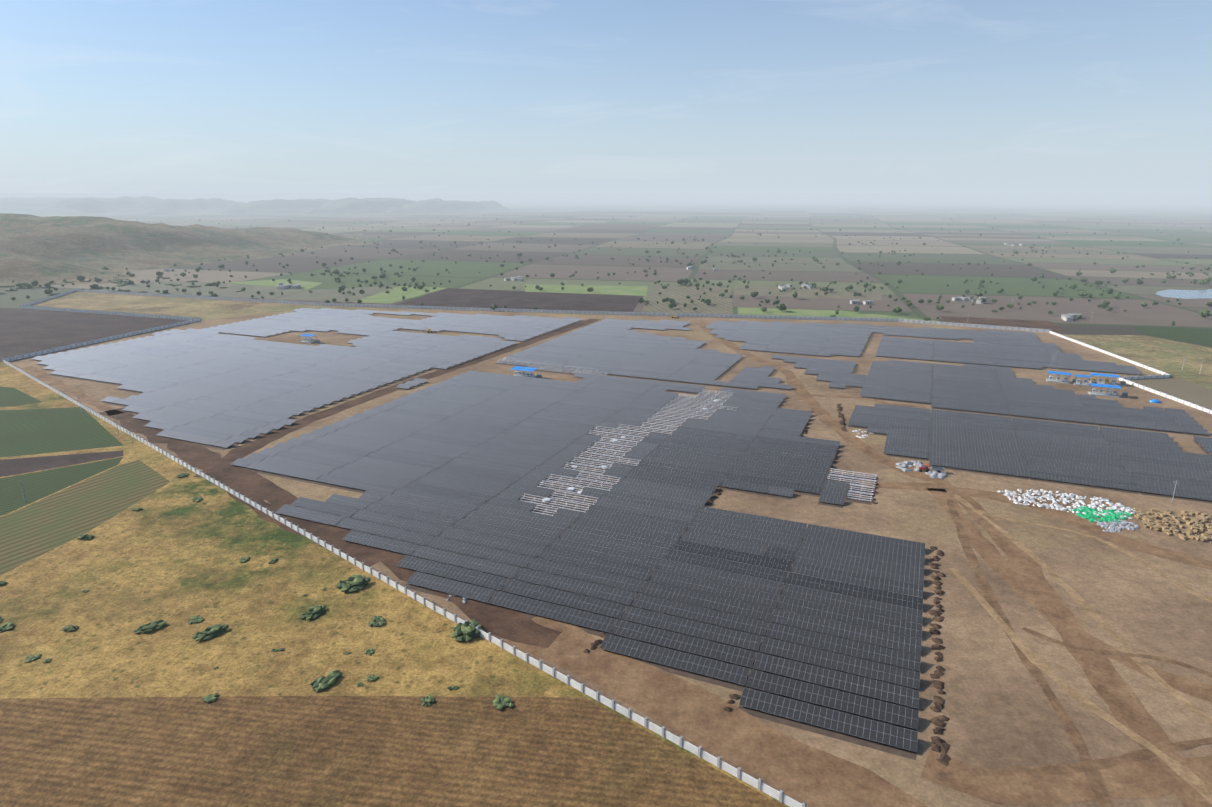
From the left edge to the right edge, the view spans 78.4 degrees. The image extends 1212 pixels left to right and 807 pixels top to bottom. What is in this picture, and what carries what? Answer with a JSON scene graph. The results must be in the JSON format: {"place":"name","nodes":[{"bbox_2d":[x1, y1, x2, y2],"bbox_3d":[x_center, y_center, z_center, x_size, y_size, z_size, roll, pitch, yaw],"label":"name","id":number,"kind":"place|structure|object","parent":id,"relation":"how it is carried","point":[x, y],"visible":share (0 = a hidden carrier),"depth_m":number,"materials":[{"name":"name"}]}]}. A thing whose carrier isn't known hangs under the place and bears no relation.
{"place":"outdoors","nodes":[
{"label":"outdoors","id":0,"kind":"place"},
{"bbox_2d":[0,460,169,574],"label":"stubble field","id":1,"kind":"structure","parent":0,"point":[40,527],"depth_m":244.50,"materials":[{"name":"plant"}]},
{"bbox_2d":[23,196,163,213],"bbox_3d":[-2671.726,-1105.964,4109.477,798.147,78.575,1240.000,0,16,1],"label":"hill","id":2,"kind":"structure","parent":0,"point":[91,205],"depth_m":3705.40,"materials":[{"name":"stone"}]},
{"bbox_2d":[0,308,187,361],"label":"plowed field","id":3,"kind":"structure","parent":0,"point":[25,331],"depth_m":575.95,"materials":[{"name":"soil"}]},
{"bbox_2d":[112,198,245,213],"bbox_3d":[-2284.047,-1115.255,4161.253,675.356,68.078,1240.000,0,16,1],"label":"hill","id":4,"kind":"structure","parent":0,"point":[173,206],"depth_m":3863.89,"materials":[{"name":"stone"}]},
{"bbox_2d":[0,213,383,285],"bbox_3d":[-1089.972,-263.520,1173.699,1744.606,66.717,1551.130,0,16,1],"label":"hill","id":5,"kind":"structure","parent":0,"point":[44,250],"depth_m":1119.07,"materials":[{"name":"plant"}]},
{"bbox_2d":[85,281,308,298],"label":"field","id":6,"kind":"structure","parent":0,"point":[232,289],"depth_m":799.89,"materials":[{"name":"soil"}]},
{"bbox_2d":[225,279,321,288],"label":"green field","id":7,"kind":"structure","parent":0,"point":[306,284],"depth_m":852.17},
{"bbox_2d":[276,286,396,301],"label":"field","id":8,"kind":"structure","parent":0,"point":[322,294],"depth_m":760.96,"materials":[{"name":"soil"}]},
{"bbox_2d":[0,696,784,806],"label":"plowed field","id":9,"kind":"structure","parent":0,"point":[323,751],"depth_m":138.43,"materials":[{"name":"soil"}]},
{"bbox_2d":[492,694,513,709],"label":"bush","id":10,"kind":"object","parent":9,"relation":"on","point":[500,701],"visible":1,"depth_m":152.52,"materials":[{"name":"green plant"}]},
{"bbox_2d":[0,362,789,806],"bbox_3d":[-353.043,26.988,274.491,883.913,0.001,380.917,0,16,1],"label":"scrub land","id":11,"kind":"structure","parent":0,"point":[170,554],"depth_m":183.20,"materials":[{"name":"yellow plant"}]},
{"bbox_2d":[0,622,14,631],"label":"bush","id":12,"kind":"object","parent":11,"relation":"on","point":[7,626],"visible":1,"depth_m":178.91,"materials":[{"name":"green plant"}]},
{"bbox_2d":[0,387,41,406],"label":"green crop","id":13,"kind":"object","parent":11,"relation":"on","point":[11,397],"visible":1,"depth_m":378.15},
{"bbox_2d":[24,654,41,661],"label":"bush","id":14,"kind":"object","parent":11,"relation":"on","point":[30,658],"visible":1,"depth_m":167.29,"materials":[{"name":"green plant"}]},
{"bbox_2d":[0,457,122,515],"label":"green crop","id":15,"kind":"object","parent":11,"relation":"on","point":[38,485],"visible":1,"depth_m":268.89,"materials":[{"name":"plant"}]},
{"bbox_2d":[0,450,123,476],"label":"field","id":16,"kind":"structure","parent":11,"relation":"on","point":[8,467],"depth_m":289.83,"materials":[{"name":"soil"}]},
{"bbox_2d":[0,407,123,456],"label":"green crop","id":17,"kind":"object","parent":11,"relation":"on","point":[34,431],"visible":1,"depth_m":324.74,"materials":[{"name":"plant"}]},
{"bbox_2d":[62,625,78,631],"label":"bush","id":18,"kind":"object","parent":11,"relation":"on","point":[70,628],"visible":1,"depth_m":178.18,"materials":[{"name":"green plant"}]},
{"bbox_2d":[77,534,94,539],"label":"bush","id":19,"kind":"object","parent":11,"relation":"on","point":[85,537],"visible":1,"depth_m":224.97,"materials":[{"name":"green plant"}]},
{"bbox_2d":[133,620,167,633],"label":"bush","id":20,"kind":"object","parent":11,"relation":"on","point":[146,628],"visible":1,"depth_m":178.52,"materials":[{"name":"green plant"}]},
{"bbox_2d":[176,473,188,477],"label":"bush","id":21,"kind":"object","parent":11,"relation":"on","point":[182,475],"visible":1,"depth_m":274.79,"materials":[{"name":"green plant"}]},
{"bbox_2d":[187,615,203,623],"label":"bush","id":22,"kind":"object","parent":11,"relation":"on","point":[196,619],"visible":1,"depth_m":182.07,"materials":[{"name":"green plant"}]},
{"bbox_2d":[192,496,201,501],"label":"bush","id":23,"kind":"object","parent":11,"relation":"on","point":[197,499],"visible":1,"depth_m":253.32,"materials":[{"name":"green plant"}]},
{"bbox_2d":[192,624,228,640],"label":"bush","id":24,"kind":"object","parent":11,"relation":"on","point":[207,633],"visible":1,"depth_m":176.01,"materials":[{"name":"green plant"}]},
{"bbox_2d":[202,693,218,702],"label":"bush","id":25,"kind":"object","parent":11,"relation":"on","point":[210,698],"visible":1,"depth_m":153.75,"materials":[{"name":"green plant"}]},
{"bbox_2d":[239,557,249,562],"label":"bush","id":26,"kind":"object","parent":11,"relation":"on","point":[243,559],"visible":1,"depth_m":211.91,"materials":[{"name":"green plant"}]},
{"bbox_2d":[268,558,277,563],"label":"bush","id":27,"kind":"object","parent":11,"relation":"on","point":[273,560],"visible":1,"depth_m":211.21,"materials":[{"name":"green plant"}]},
{"bbox_2d":[300,605,325,619],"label":"bush","id":28,"kind":"object","parent":11,"relation":"on","point":[313,612],"visible":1,"depth_m":184.57,"materials":[{"name":"green plant"}]},
{"bbox_2d":[310,670,341,691],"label":"bush","id":29,"kind":"object","parent":11,"relation":"on","point":[320,683],"visible":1,"depth_m":158.66,"materials":[{"name":"green plant"}]},
{"bbox_2d":[336,574,370,592],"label":"bush","id":30,"kind":"object","parent":11,"relation":"on","point":[352,583],"visible":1,"depth_m":197.65,"materials":[{"name":"green plant"}]},
{"bbox_2d":[364,648,374,654],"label":"bush","id":31,"kind":"object","parent":11,"relation":"on","point":[369,651],"visible":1,"depth_m":169.74,"materials":[{"name":"green plant"}]},
{"bbox_2d":[366,675,378,681],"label":"bush","id":32,"kind":"object","parent":11,"relation":"on","point":[371,678],"visible":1,"depth_m":160.25,"materials":[{"name":"green plant"}]},
{"bbox_2d":[368,616,384,626],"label":"bush","id":33,"kind":"object","parent":11,"relation":"on","point":[377,621],"visible":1,"depth_m":180.86,"materials":[{"name":"green plant"}]},
{"bbox_2d":[421,695,434,705],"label":"bush","id":34,"kind":"object","parent":11,"relation":"on","point":[428,700],"visible":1,"depth_m":153.05,"materials":[{"name":"green plant"}]},
{"bbox_2d":[447,685,458,690],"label":"bush","id":35,"kind":"object","parent":11,"relation":"on","point":[454,687],"visible":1,"depth_m":157.33,"materials":[{"name":"green plant"}]},
{"bbox_2d":[451,619,481,641],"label":"bush","id":36,"kind":"object","parent":11,"relation":"on","point":[467,631],"visible":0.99,"depth_m":175.47,"materials":[{"name":"green plant"}]},
{"bbox_2d":[355,286,444,303],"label":"green field","id":37,"kind":"structure","parent":0,"point":[395,294],"depth_m":760.96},
{"bbox_2d":[524,285,647,295],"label":"green field","id":38,"kind":"structure","parent":0,"point":[620,290],"depth_m":799.86,"materials":[{"name":"plant"}]},
{"bbox_2d":[0,193,1211,409],"bbox_3d":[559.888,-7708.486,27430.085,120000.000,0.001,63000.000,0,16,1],"label":"ground","id":39,"kind":"structure","parent":0,"point":[1028,219],"depth_m":1378.17,"materials":[{"name":"plant"}]},
{"bbox_2d":[0,197,80,212],"bbox_3d":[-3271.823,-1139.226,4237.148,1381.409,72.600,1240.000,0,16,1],"label":"hill","id":40,"kind":"structure","parent":39,"relation":"on","point":[19,205],"depth_m":3893.70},
{"bbox_2d":[44,288,52,294],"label":"tree","id":41,"kind":"object","parent":39,"relation":"on","point":[48,291],"visible":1,"depth_m":752.84,"materials":[{"name":"green plant"}]},
{"bbox_2d":[76,275,84,280],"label":"tree","id":42,"kind":"object","parent":39,"relation":"on","point":[80,278],"visible":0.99,"depth_m":863.48,"materials":[{"name":"green plant"}]},
{"bbox_2d":[216,199,332,213],"bbox_3d":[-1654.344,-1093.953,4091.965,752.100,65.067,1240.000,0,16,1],"label":"hill","id":43,"kind":"structure","parent":39,"relation":"on","point":[283,206],"depth_m":3731.14,"materials":[{"name":"grey"}]},
{"bbox_2d":[304,197,443,213],"bbox_3d":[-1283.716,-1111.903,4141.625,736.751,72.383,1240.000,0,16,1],"label":"hill","id":44,"kind":"structure","parent":39,"relation":"on","point":[366,205],"depth_m":3767.59,"materials":[{"name":"stone"}]},
{"bbox_2d":[384,200,510,212],"bbox_3d":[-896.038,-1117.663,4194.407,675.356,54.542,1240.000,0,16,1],"label":"hill","id":45,"kind":"structure","parent":39,"relation":"on","point":[452,206],"depth_m":3912.41,"materials":[{"name":"grey"}]},
{"bbox_2d":[396,288,642,311],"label":"plowed field","id":46,"kind":"structure","parent":39,"relation":"on","point":[456,297],"depth_m":718.97,"materials":[{"name":"soil"}]},
{"bbox_2d":[163,243,1082,320],"bbox_3d":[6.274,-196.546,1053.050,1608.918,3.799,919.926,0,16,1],"label":"buildings","id":47,"kind":"structure","parent":39,"relation":"on","point":[1068,317],"depth_m":801.66,"materials":[{"name":"paint"}]},
{"bbox_2d":[654,286,732,314],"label":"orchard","id":48,"kind":"object","parent":39,"relation":"on","point":[718,303],"visible":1,"depth_m":725.61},
{"bbox_2d":[733,286,881,299],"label":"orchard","id":49,"kind":"object","parent":39,"relation":"on","point":[833,294],"visible":0.83,"depth_m":768.44,"materials":[{"name":"plant"}]},
{"bbox_2d":[737,307,939,321],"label":"field light","id":50,"kind":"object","parent":39,"relation":"on","point":[777,312],"visible":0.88,"depth_m":642.19,"materials":[{"name":"plant"}]},
{"bbox_2d":[776,303,785,310],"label":"tree","id":51,"kind":"object","parent":50,"relation":"on","point":[781,306],"visible":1,"depth_m":649.26,"materials":[{"name":"green plant"}]},
{"bbox_2d":[892,306,901,312],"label":"tree","id":52,"kind":"object","parent":39,"relation":"on","point":[896,309],"visible":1,"depth_m":637.55,"materials":[{"name":"green plant"}]},
{"bbox_2d":[940,316,1067,332],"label":"plowed field","id":53,"kind":"structure","parent":39,"relation":"on","point":[1053,327],"depth_m":597.98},
{"bbox_2d":[1078,291,1087,296],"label":"tree","id":54,"kind":"object","parent":39,"relation":"on","point":[1082,293],"visible":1,"depth_m":737.02,"materials":[{"name":"green plant"}]},
{"bbox_2d":[1062,334,1211,389],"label":"tan field","id":55,"kind":"structure","parent":39,"relation":"on","point":[1166,355],"depth_m":483.36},
{"bbox_2d":[1198,309,1211,317],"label":"tree","id":56,"kind":"object","parent":39,"relation":"on","point":[1204,313],"visible":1,"depth_m":612.28,"materials":[{"name":"green plant"}]},
{"bbox_2d":[0,0,1211,192],"label":"sky","id":57,"kind":"structure","parent":0,"point":[97,96],"materials":[{"name":"blue"}]},
{"bbox_2d":[8,292,1211,806],"bbox_3d":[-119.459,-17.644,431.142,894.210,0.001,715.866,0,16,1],"label":"farm ground","id":58,"kind":"structure","parent":0,"point":[998,710],"depth_m":198.04,"materials":[{"name":"soil"}]},
{"bbox_2d":[21,366,123,414],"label":"dirt strip","id":59,"kind":"object","parent":58,"relation":"on","point":[75,392],"visible":0.97,"depth_m":391.27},
{"bbox_2d":[2,289,200,361],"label":"perimeter wall","id":60,"kind":"structure","parent":58,"relation":"on","point":[112,337],"depth_m":594.66,"materials":[{"name":"white paint"}]},
{"bbox_2d":[29,292,476,319],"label":"dry grass field","id":61,"kind":"structure","parent":58,"relation":"on","point":[204,309],"depth_m":681.27,"materials":[{"name":"plant"}]},
{"bbox_2d":[199,472,389,566],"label":"dirt road","id":62,"kind":"structure","parent":58,"relation":"on","point":[365,555],"depth_m":232.76,"materials":[{"name":"soil"}]},
{"bbox_2d":[298,334,320,343],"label":"building","id":63,"kind":"structure","parent":58,"relation":"on","point":[316,341],"depth_m":517.58,"materials":[{"name":"blue"}]},
{"bbox_2d":[100,408,563,650],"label":"dirt road","id":64,"kind":"structure","parent":58,"relation":"on","point":[508,623],"depth_m":211.37,"materials":[{"name":"soil"}]},
{"bbox_2d":[195,319,598,476],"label":"dirt road","id":65,"kind":"structure","parent":58,"relation":"on","point":[220,466],"depth_m":354.01,"materials":[{"name":"soil"}]},
{"bbox_2d":[3,359,807,806],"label":"boundary wall","id":66,"kind":"structure","parent":58,"relation":"on","point":[701,753],"depth_m":169.93,"materials":[{"name":"white paint"}]},
{"bbox_2d":[447,594,468,602],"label":"waste","id":67,"kind":"object","parent":58,"relation":"on","point":[464,600],"visible":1,"depth_m":191.57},
{"bbox_2d":[511,366,542,379],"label":"building","id":68,"kind":"structure","parent":58,"relation":"on","point":[524,374],"depth_m":419.94,"materials":[{"name":"blue"}]},
{"bbox_2d":[75,289,1049,332],"bbox_3d":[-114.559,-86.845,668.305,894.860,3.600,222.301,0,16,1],"label":"boundary wall","id":69,"kind":"structure","parent":58,"relation":"on","point":[891,319],"depth_m":638.63,"materials":[{"name":"white paint"}]},
{"bbox_2d":[583,629,611,652],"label":"dirt piles","id":70,"kind":"object","parent":58,"relation":"on","point":[595,644],"visible":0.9,"depth_m":172.79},
{"bbox_2d":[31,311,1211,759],"bbox_3d":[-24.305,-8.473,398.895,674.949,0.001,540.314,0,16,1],"label":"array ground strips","id":71,"kind":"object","parent":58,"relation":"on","point":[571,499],"visible":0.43,"depth_m":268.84,"materials":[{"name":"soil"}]},
{"bbox_2d":[530,377,597,380],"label":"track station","id":72,"kind":"object","parent":71,"relation":"on","point":[570,379],"visible":0.37,"depth_m":416.28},
{"bbox_2d":[542,400,718,501],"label":"module pallets","id":73,"kind":"object","parent":71,"relation":"on","point":[571,490],"visible":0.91,"depth_m":261.87,"materials":[{"name":"white"}]},
{"bbox_2d":[497,357,876,515],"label":"mounting racks","id":74,"kind":"object","parent":71,"relation":"on","point":[558,368],"visible":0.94,"depth_m":297.74,"materials":[{"name":"silver metal"}]},
{"bbox_2d":[69,311,1194,600],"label":"solar farm","id":75,"kind":"object","parent":58,"relation":"on","point":[549,365],"visible":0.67,"depth_m":366.76,"materials":[{"name":"glass"}]},
{"bbox_2d":[32,308,1211,751],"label":"solar panels","id":76,"kind":"object","parent":75,"relation":"on","point":[644,512],"visible":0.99,"depth_m":293.74,"materials":[{"name":"black glass"}]},
{"bbox_2d":[705,489,722,504],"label":"dirt piles","id":77,"kind":"object","parent":58,"relation":"on","point":[710,501],"visible":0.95,"depth_m":255.22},
{"bbox_2d":[517,615,927,806],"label":"dirt road","id":78,"kind":"structure","parent":58,"relation":"on","point":[736,739],"depth_m":144.26,"materials":[{"name":"soil"}]},
{"bbox_2d":[723,694,740,711],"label":"dirt piles","id":79,"kind":"object","parent":58,"relation":"on","point":[732,697],"visible":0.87,"depth_m":153.71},
{"bbox_2d":[800,410,812,436],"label":"dirt piles","id":80,"kind":"object","parent":58,"relation":"on","point":[804,430],"visible":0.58,"depth_m":328.12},
{"bbox_2d":[829,447,838,470],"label":"dirt piles","id":81,"kind":"object","parent":58,"relation":"on","point":[835,458],"visible":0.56,"depth_m":291.60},
{"bbox_2d":[836,404,846,431],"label":"dirt piles","id":82,"kind":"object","parent":58,"relation":"on","point":[840,415],"depth_m":345.32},
{"bbox_2d":[852,429,873,437],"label":"waste","id":83,"kind":"object","parent":58,"relation":"on","point":[862,432],"visible":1,"depth_m":323.07,"materials":[{"name":"white plastic"}]},
{"bbox_2d":[868,476,878,503],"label":"pallets","id":84,"kind":"object","parent":58,"relation":"on","point":[874,488],"visible":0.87,"depth_m":260.09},
{"bbox_2d":[895,461,923,471],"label":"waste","id":85,"kind":"object","parent":58,"relation":"on","point":[901,465],"visible":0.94,"depth_m":284.42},
{"bbox_2d":[919,464,944,472],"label":"tractor with trailer","id":86,"kind":"object","parent":58,"relation":"on","point":[938,469],"visible":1,"depth_m":278.69,"materials":[{"name":"red paint"}]},
{"bbox_2d":[925,470,946,478],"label":"gravel heap","id":87,"kind":"object","parent":58,"relation":"on","point":[937,474],"visible":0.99,"depth_m":275.02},
{"bbox_2d":[928,546,950,765],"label":"dirt piles","id":88,"kind":"object","parent":58,"relation":"on","point":[939,744],"visible":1,"depth_m":162.19,"materials":[{"name":"soil"}]},
{"bbox_2d":[946,499,1111,806],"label":"tyre track","id":89,"kind":"structure","parent":58,"relation":"on","point":[1081,749],"depth_m":155.12,"materials":[{"name":"soil"}]},
{"bbox_2d":[1046,347,1061,375],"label":"lattice tower","id":90,"kind":"structure","parent":58,"relation":"on","point":[1054,357],"depth_m":423.84,"materials":[{"name":"silver metal"}]},
{"bbox_2d":[1046,371,1075,383],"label":"building","id":91,"kind":"structure","parent":58,"relation":"on","point":[1058,380],"depth_m":409.65,"materials":[{"name":"blue"}]},
{"bbox_2d":[997,489,1134,519],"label":"pile of bags","id":92,"kind":"object","parent":58,"relation":"on","point":[1077,505],"visible":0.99,"depth_m":251.63,"materials":[{"name":"plastic"}]},
{"bbox_2d":[921,749,1211,803],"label":"dirt road","id":93,"kind":"structure","parent":58,"relation":"on","point":[1155,775],"depth_m":132.51,"materials":[{"name":"soil"}]},
{"bbox_2d":[936,737,1211,780],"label":"tyre track","id":94,"kind":"structure","parent":58,"relation":"on","point":[1180,745],"depth_m":135.96,"materials":[{"name":"soil"}]},
{"bbox_2d":[947,568,1211,803],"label":"tyre track","id":95,"kind":"structure","parent":58,"relation":"on","point":[1199,786],"depth_m":153.29,"materials":[{"name":"soil"}]},
{"bbox_2d":[952,495,1211,727],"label":"tyre track","id":96,"kind":"structure","parent":58,"relation":"on","point":[1148,669],"depth_m":182.69,"materials":[{"name":"soil"}]},
{"bbox_2d":[1073,374,1096,385],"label":"building","id":97,"kind":"structure","parent":58,"relation":"on","point":[1083,383],"depth_m":403.49,"materials":[{"name":"blue"}]},
{"bbox_2d":[972,509,1211,601],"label":"tyre track","id":98,"kind":"structure","parent":58,"relation":"on","point":[1167,577],"depth_m":217.22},
{"bbox_2d":[1071,506,1132,522],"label":"pile of bags","id":99,"kind":"object","parent":58,"relation":"on","point":[1092,517],"visible":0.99,"depth_m":241.08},
{"bbox_2d":[1088,373,1126,385],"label":"building","id":100,"kind":"structure","parent":58,"relation":"on","point":[1113,382],"depth_m":405.10,"materials":[{"name":"blue"}]},
{"bbox_2d":[1088,383,1128,397],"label":"building","id":101,"kind":"structure","parent":58,"relation":"on","point":[1107,393],"depth_m":382.66,"materials":[{"name":"blue"}]},
{"bbox_2d":[1021,627,1211,676],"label":"tyre track","id":102,"kind":"structure","parent":58,"relation":"on","point":[1072,646],"depth_m":169.59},
{"bbox_2d":[1094,519,1139,532],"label":"pile of bags","id":103,"kind":"object","parent":58,"relation":"on","point":[1113,526],"visible":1,"depth_m":233.49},
{"bbox_2d":[1049,330,1211,413],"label":"boundary wall","id":104,"kind":"structure","parent":58,"relation":"on","point":[1149,389],"depth_m":418.39,"materials":[{"name":"white paint"}]},
{"bbox_2d":[1132,508,1211,540],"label":"pile of bags","id":105,"kind":"object","parent":58,"relation":"on","point":[1167,517],"visible":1,"depth_m":234.66,"materials":[{"name":"fabric"}]},
{"bbox_2d":[698,323,1211,806],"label":"track","id":106,"kind":"structure","parent":0,"point":[1116,693],"depth_m":193.09,"materials":[{"name":"soil"}]},
{"bbox_2d":[796,394,925,407],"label":"cross track","id":107,"kind":"object","parent":106,"relation":"on","point":[869,399],"visible":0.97,"depth_m":379.84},
{"bbox_2d":[858,481,1211,569],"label":"track","id":108,"kind":"structure","parent":0,"point":[1115,537],"depth_m":237.72,"materials":[{"name":"soil"}]},
{"bbox_2d":[928,488,1211,700],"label":"track","id":109,"kind":"structure","parent":0,"point":[1010,575],"depth_m":189.80,"materials":[{"name":"soil"}]},
{"bbox_2d":[1130,326,1211,345],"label":"green field","id":110,"kind":"structure","parent":0,"point":[1198,336],"depth_m":551.57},
{"bbox_2d":[1156,289,1211,298],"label":"lake","id":111,"kind":"structure","parent":0,"point":[1192,294],"depth_m":768.33,"materials":[{"name":"blue liquid"}]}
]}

